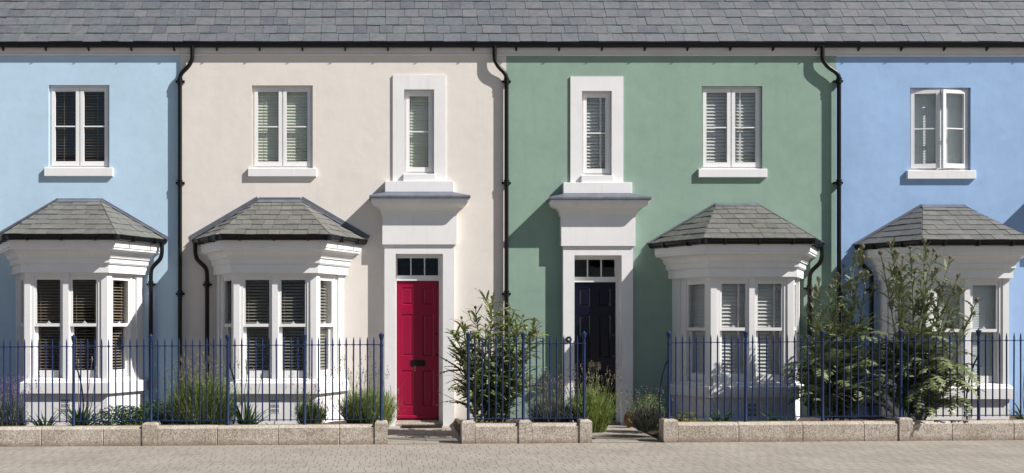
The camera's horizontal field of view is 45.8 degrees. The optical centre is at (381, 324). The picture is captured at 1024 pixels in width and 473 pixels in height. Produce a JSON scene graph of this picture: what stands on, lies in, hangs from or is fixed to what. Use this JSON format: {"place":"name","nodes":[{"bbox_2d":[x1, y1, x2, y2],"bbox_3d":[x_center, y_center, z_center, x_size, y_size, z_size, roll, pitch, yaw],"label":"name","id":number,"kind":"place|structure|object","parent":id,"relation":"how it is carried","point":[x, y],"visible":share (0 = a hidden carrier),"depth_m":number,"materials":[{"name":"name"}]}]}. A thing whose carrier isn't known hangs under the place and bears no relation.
{"place":"outdoors","nodes":[
{"label":"outdoors","id":0,"kind":"place"},
{"bbox_2d":[388,426,461,443],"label":"path","id":1,"kind":"structure","parent":0,"point":[442,435],"depth_m":16.52,"materials":[{"name":"grey stone"}]},
{"bbox_2d":[401,425,441,427],"bbox_3d":[0.596,1.510,17.740,0.592,0.016,0.320,0,0,0],"label":"door mat","id":2,"kind":"object","parent":1,"relation":"on","point":[421,426],"depth_m":17.63,"materials":[{"name":"rubber"}]},
{"bbox_2d":[0,440,1023,472],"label":"pavement","id":3,"kind":"structure","parent":0,"point":[993,456],"depth_m":13.81,"materials":[{"name":"grey stone"}]},
{"bbox_2d":[592,425,661,442],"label":"path","id":4,"kind":"structure","parent":0,"point":[617,433],"depth_m":16.25,"materials":[{"name":"grey stone"}]},
{"bbox_2d":[624,409,631,426],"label":"shrub","id":5,"kind":"object","parent":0,"point":[625,419],"visible":0.5,"depth_m":17.41,"materials":[{"name":"plant"}]},
{"bbox_2d":[672,411,700,421],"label":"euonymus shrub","id":6,"kind":"object","parent":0,"point":[689,419],"visible":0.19,"depth_m":15.98,"materials":[{"name":"green plant"}]},
{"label":"ground","id":7,"kind":"structure","parent":0,"visible":0},
{"bbox_2d":[0,0,188,425],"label":"terraced house","id":8,"kind":"structure","parent":7,"relation":"on","point":[88,169],"depth_m":18.00,"materials":[{"name":"paint"}]},
{"bbox_2d":[44,86,112,176],"bbox_3d":[-4.534,-2.901,18.055,1.028,1.372,0.206,0,0,0],"label":"upper window","id":9,"kind":"structure","parent":8,"relation":"in","point":[80,167],"depth_m":18.04,"materials":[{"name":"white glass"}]},
{"bbox_2d":[0,198,168,425],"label":"bay window","id":10,"kind":"structure","parent":8,"relation":"in","point":[66,240],"depth_m":17.23,"materials":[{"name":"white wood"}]},
{"bbox_2d":[0,420,387,446],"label":"garden wall","id":11,"kind":"structure","parent":7,"relation":"on","point":[153,433],"depth_m":15.50,"materials":[{"name":"stone"}]},
{"bbox_2d":[0,332,383,425],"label":"railing","id":12,"kind":"object","parent":11,"relation":"on","point":[227,345],"visible":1,"depth_m":15.62,"materials":[{"name":"blue metal"}]},
{"bbox_2d":[167,421,346,424],"bbox_3d":[-3.924,1.496,16.867,7.953,0.154,2.262,0,0,0],"label":"flower bed","id":13,"kind":"object","parent":7,"relation":"on","point":[338,422],"visible":0.02,"depth_m":17.41,"materials":[{"name":"soil"}]},
{"bbox_2d":[0,372,36,425],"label":"catmint","id":14,"kind":"object","parent":13,"relation":"on","point":[13,412],"visible":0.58,"depth_m":16.00,"materials":[{"name":"green plant"}]},
{"bbox_2d":[23,410,64,425],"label":"agapanthus","id":15,"kind":"object","parent":13,"relation":"on","point":[42,423],"visible":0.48,"depth_m":16.06,"materials":[{"name":"green plant"}]},
{"bbox_2d":[47,357,109,425],"bbox_3d":[-4.042,0.951,16.062,0.928,1.056,0.989,0,0,0],"label":"agapanthus","id":16,"kind":"object","parent":13,"relation":"on","point":[77,415],"visible":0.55,"depth_m":16.04,"materials":[{"name":"green plant"}]},
{"bbox_2d":[88,399,179,425],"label":"rosemary shrub","id":17,"kind":"object","parent":13,"relation":"on","point":[133,415],"visible":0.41,"depth_m":16.04,"materials":[{"name":"green plant"}]},
{"bbox_2d":[154,351,253,424],"bbox_3d":[-2.398,0.911,16.044,1.328,1.112,1.238,0,0,-35],"label":"lavender bush","id":18,"kind":"object","parent":13,"relation":"on","point":[216,402],"visible":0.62,"depth_m":15.84,"materials":[{"name":"green plant"}]},
{"bbox_2d":[229,364,274,424],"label":"agapanthus","id":19,"kind":"object","parent":13,"relation":"on","point":[245,414],"visible":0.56,"depth_m":15.95,"materials":[{"name":"green plant"}]},
{"bbox_2d":[285,369,334,423],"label":"lavender bush","id":20,"kind":"object","parent":13,"relation":"on","point":[314,410],"visible":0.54,"depth_m":15.98,"materials":[{"name":"green plant"}]},
{"bbox_2d":[322,352,415,427],"bbox_3d":[-0.192,0.910,16.059,1.173,1.086,1.037,0,0,39],"label":"lavender bush","id":21,"kind":"object","parent":13,"relation":"on","point":[387,412],"visible":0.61,"depth_m":15.86,"materials":[{"name":"green plant"}]},
{"bbox_2d":[176,0,506,425],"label":"terraced house","id":22,"kind":"structure","parent":7,"relation":"on","point":[341,169],"depth_m":18.00,"materials":[{"name":"paint"}]},
{"bbox_2d":[190,197,369,424],"bbox_3d":[-1.524,-0.108,17.461,2.709,3.615,1.188,0,0,0],"label":"bay window","id":23,"kind":"structure","parent":22,"relation":"in","point":[273,239],"depth_m":17.27,"materials":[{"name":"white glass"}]},
{"bbox_2d":[248,86,316,176],"bbox_3d":[-1.484,-2.896,18.055,1.028,1.372,0.206,0,0,0],"label":"upper window","id":24,"kind":"structure","parent":22,"relation":"in","point":[284,112],"depth_m":18.07,"materials":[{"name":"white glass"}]},
{"bbox_2d":[397,281,438,419],"bbox_3d":[0.549,0.396,18.096,0.636,2.098,0.079,0,0,0],"label":"door","id":25,"kind":"structure","parent":22,"relation":"in","point":[417,301],"depth_m":18.09,"materials":[{"name":"red paint"}]},
{"bbox_2d":[404,91,433,173],"bbox_3d":[0.567,-2.885,18.096,0.440,1.262,0.125,0,0,0],"label":"upper window","id":26,"kind":"structure","parent":22,"relation":"in","point":[418,105],"depth_m":18.07,"materials":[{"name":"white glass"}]},
{"bbox_2d":[453,418,532,435],"bbox_3d":[1.881,1.458,16.867,1.621,0.114,2.262,0,0,0],"label":"flower bed","id":27,"kind":"object","parent":7,"relation":"on","point":[457,424],"visible":0.11,"depth_m":17.55,"materials":[{"name":"soil"}]},
{"bbox_2d":[437,288,551,422],"bbox_3d":[1.550,0.467,16.428,1.644,1.958,1.185,0,0,0],"label":"shrub","id":28,"kind":"object","parent":27,"relation":"on","point":[462,354],"visible":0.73,"depth_m":16.35,"materials":[{"name":"green plant"}]},
{"bbox_2d":[527,384,546,421],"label":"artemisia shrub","id":29,"kind":"object","parent":27,"relation":"on","point":[532,404],"visible":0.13,"depth_m":16.50,"materials":[{"name":"green plant"}]},
{"bbox_2d":[519,368,589,421],"bbox_3d":[2.302,1.015,16.092,0.975,0.843,0.840,0,0,-15],"label":"lavender bush","id":30,"kind":"object","parent":27,"relation":"on","point":[547,408],"visible":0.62,"depth_m":15.99,"materials":[{"name":"green plant"}]},
{"bbox_2d":[553,360,632,432],"bbox_3d":[2.780,0.959,15.939,1.013,0.949,0.888,0,0,-15],"label":"lavender bush","id":31,"kind":"object","parent":27,"relation":"on","point":[599,414],"visible":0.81,"depth_m":15.83,"materials":[{"name":"green plant"}]},
{"bbox_2d":[461,419,591,443],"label":"garden wall","id":32,"kind":"structure","parent":7,"relation":"on","point":[525,431],"depth_m":15.50,"materials":[{"name":"stone"}]},
{"bbox_2d":[466,331,586,419],"bbox_3d":[1.885,0.699,15.625,1.577,1.221,0.068,0,0,0],"label":"railing","id":33,"kind":"object","parent":32,"relation":"on","point":[523,335],"visible":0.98,"depth_m":15.62,"materials":[{"name":"blue metal"}]},
{"bbox_2d":[492,0,843,424],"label":"terraced house","id":34,"kind":"structure","parent":7,"relation":"on","point":[670,165],"depth_m":18.00,"materials":[{"name":"paint"}]},
{"bbox_2d":[574,282,614,419],"bbox_3d":[3.212,0.418,18.096,0.636,2.098,0.079,0,0,0],"label":"door","id":35,"kind":"structure","parent":34,"relation":"in","point":[594,302],"depth_m":18.09,"materials":[{"name":"blue paint"}]},
{"bbox_2d":[582,92,610,174],"bbox_3d":[3.230,-2.863,18.096,0.440,1.262,0.125,0,0,0],"label":"upper window","id":36,"kind":"structure","parent":34,"relation":"in","point":[594,162],"depth_m":18.09,"materials":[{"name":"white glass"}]},
{"bbox_2d":[698,87,766,177],"bbox_3d":[5.260,-2.884,18.055,1.028,1.372,0.206,0,0,0],"label":"upper window","id":37,"kind":"structure","parent":34,"relation":"in","point":[730,165],"depth_m":18.06,"materials":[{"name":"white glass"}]},
{"bbox_2d":[647,203,824,420],"bbox_3d":[5.320,-0.059,17.461,2.658,3.517,1.188,0,0,0],"label":"bay window","id":38,"kind":"structure","parent":34,"relation":"in","point":[749,254],"depth_m":17.28,"materials":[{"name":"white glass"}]},
{"bbox_2d":[632,416,1023,436],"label":"flower bed","id":39,"kind":"object","parent":7,"relation":"on","point":[655,433],"visible":0.06,"depth_m":17.61,"materials":[{"name":"soil"}]},
{"bbox_2d":[626,394,664,426],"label":"box shrub","id":40,"kind":"object","parent":39,"relation":"on","point":[643,398],"visible":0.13,"depth_m":16.74,"materials":[{"name":"green plant"}]},
{"bbox_2d":[620,385,672,430],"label":"heather","id":41,"kind":"object","parent":39,"relation":"on","point":[646,418],"visible":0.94,"depth_m":16.06,"materials":[{"name":"green plant"}]},
{"bbox_2d":[707,376,742,420],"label":"agapanthus","id":42,"kind":"object","parent":39,"relation":"on","point":[728,417],"visible":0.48,"depth_m":16.04,"materials":[{"name":"green plant"}]},
{"bbox_2d":[756,405,802,420],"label":"agapanthus","id":43,"kind":"object","parent":39,"relation":"on","point":[774,419],"visible":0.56,"depth_m":16.05,"materials":[{"name":"green plant"}]},
{"bbox_2d":[776,244,898,420],"bbox_3d":[6.243,0.151,16.533,1.748,2.522,1.639,0,0,0],"label":"shrub","id":44,"kind":"object","parent":39,"relation":"on","point":[845,328],"visible":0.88,"depth_m":16.41,"materials":[{"name":"green plant"}]},
{"bbox_2d":[860,236,984,420],"bbox_3d":[7.313,0.107,16.156,1.767,2.604,1.905,0,0,0],"label":"shrub","id":45,"kind":"object","parent":39,"relation":"on","point":[923,309],"visible":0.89,"depth_m":16.25,"materials":[{"name":"green plant"}]},
{"bbox_2d":[1007,380,1023,418],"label":"agapanthus","id":46,"kind":"object","parent":39,"relation":"on","point":[1018,417],"visible":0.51,"depth_m":16.05,"materials":[{"name":"green plant"}]},
{"bbox_2d":[659,417,1023,442],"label":"garden wall","id":47,"kind":"structure","parent":7,"relation":"on","point":[671,430],"depth_m":15.50,"materials":[{"name":"stone"}]},
{"bbox_2d":[659,328,1023,421],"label":"railing","id":48,"kind":"object","parent":47,"relation":"on","point":[822,341],"visible":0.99,"depth_m":15.62,"materials":[{"name":"blue metal"}]},
{"bbox_2d":[814,0,1023,419],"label":"terraced house","id":49,"kind":"structure","parent":7,"relation":"on","point":[929,120],"depth_m":18.00,"materials":[{"name":"paint"}]},
{"bbox_2d":[853,204,1023,419],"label":"bay window","id":50,"kind":"structure","parent":49,"relation":"in","point":[988,270],"depth_m":17.23,"materials":[{"name":"white glass"}]},
{"bbox_2d":[906,88,975,178],"bbox_3d":[8.386,-2.861,18.054,1.028,1.372,0.208,0,0,0],"label":"upper window","id":51,"kind":"structure","parent":49,"relation":"in","point":[939,117],"depth_m":18.06,"materials":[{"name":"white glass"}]}
]}

